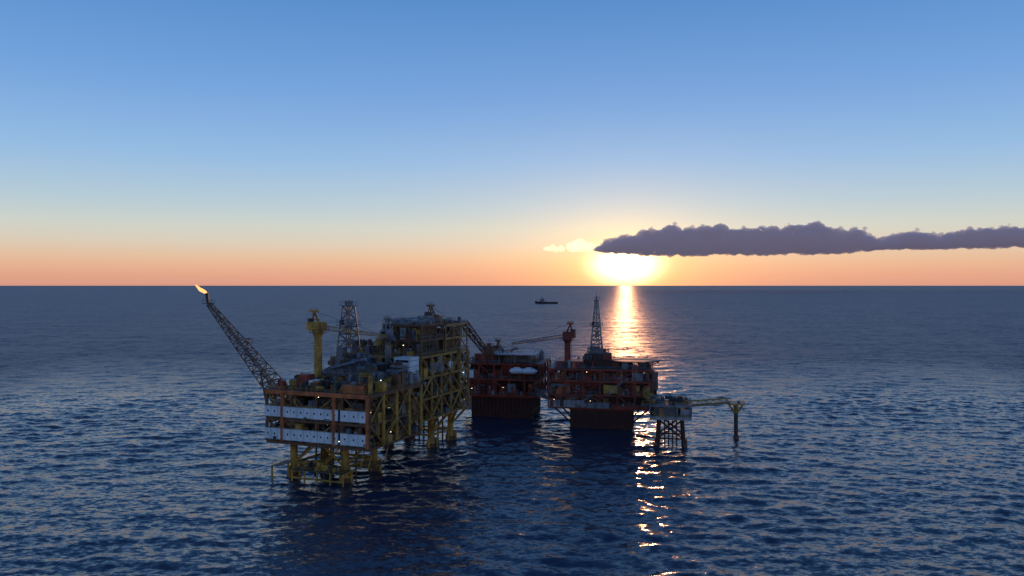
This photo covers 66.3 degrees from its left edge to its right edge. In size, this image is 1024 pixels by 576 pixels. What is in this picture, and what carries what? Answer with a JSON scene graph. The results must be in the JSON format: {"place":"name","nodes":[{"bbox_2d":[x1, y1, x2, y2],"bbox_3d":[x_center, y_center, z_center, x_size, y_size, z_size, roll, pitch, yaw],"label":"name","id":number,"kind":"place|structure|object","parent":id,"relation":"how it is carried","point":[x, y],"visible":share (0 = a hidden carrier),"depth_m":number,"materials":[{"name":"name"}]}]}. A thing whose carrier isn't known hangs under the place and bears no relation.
{"place":"outdoors","nodes":[
{"label":"outdoors","id":0,"kind":"place"},
{"bbox_2d":[0,286,1023,575],"bbox_3d":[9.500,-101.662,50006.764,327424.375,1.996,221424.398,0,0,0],"label":"sea","id":1,"kind":"structure","parent":0,"point":[880,430],"depth_m":312.66,"materials":[{"name":"blue liquid"}]},
{"bbox_2d":[196,285,492,486],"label":"production platform","id":2,"kind":"structure","parent":1,"relation":"in","point":[400,379],"depth_m":270.67,"materials":[{"name":"yellow paint"}]},
{"bbox_2d":[463,338,550,418],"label":"accommodation platform","id":3,"kind":"structure","parent":1,"relation":"in","point":[503,384],"depth_m":385.67,"materials":[{"name":"metal"}]},
{"bbox_2d":[535,298,557,303],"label":"supply ship","id":4,"kind":"object","parent":1,"relation":"on","point":[541,301],"visible":1,"depth_m":2783.19,"materials":[{"name":"grey metal"}]},
{"bbox_2d":[511,292,662,429],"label":"drilling platform","id":5,"kind":"structure","parent":1,"relation":"in","point":[597,387],"depth_m":354.81,"materials":[{"name":"metal"}]},
{"bbox_2d":[534,388,554,399],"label":"walkway bridge","id":6,"kind":"structure","parent":5,"relation":"attached to","point":[544,395],"depth_m":376.02,"materials":[{"name":"grey metal"}]},
{"bbox_2d":[642,396,691,446],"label":"wellhead platform","id":7,"kind":"structure","parent":1,"relation":"in","point":[674,408],"depth_m":315.58,"materials":[{"name":"metal"}]},
{"bbox_2d":[642,391,658,401],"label":"walkway bridge","id":8,"kind":"structure","parent":7,"relation":"attached to","point":[649,393],"depth_m":339.17,"materials":[{"name":"yellow paint"}]},
{"bbox_2d":[684,398,744,438],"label":"flare bridge","id":9,"kind":"structure","parent":1,"relation":"in","point":[735,411],"depth_m":332.67,"materials":[{"name":"metal"}]},
{"bbox_2d":[0,0,1023,285],"label":"sky","id":10,"kind":"structure","parent":0,"point":[143,142],"materials":[{"name":"blue"}]}
]}

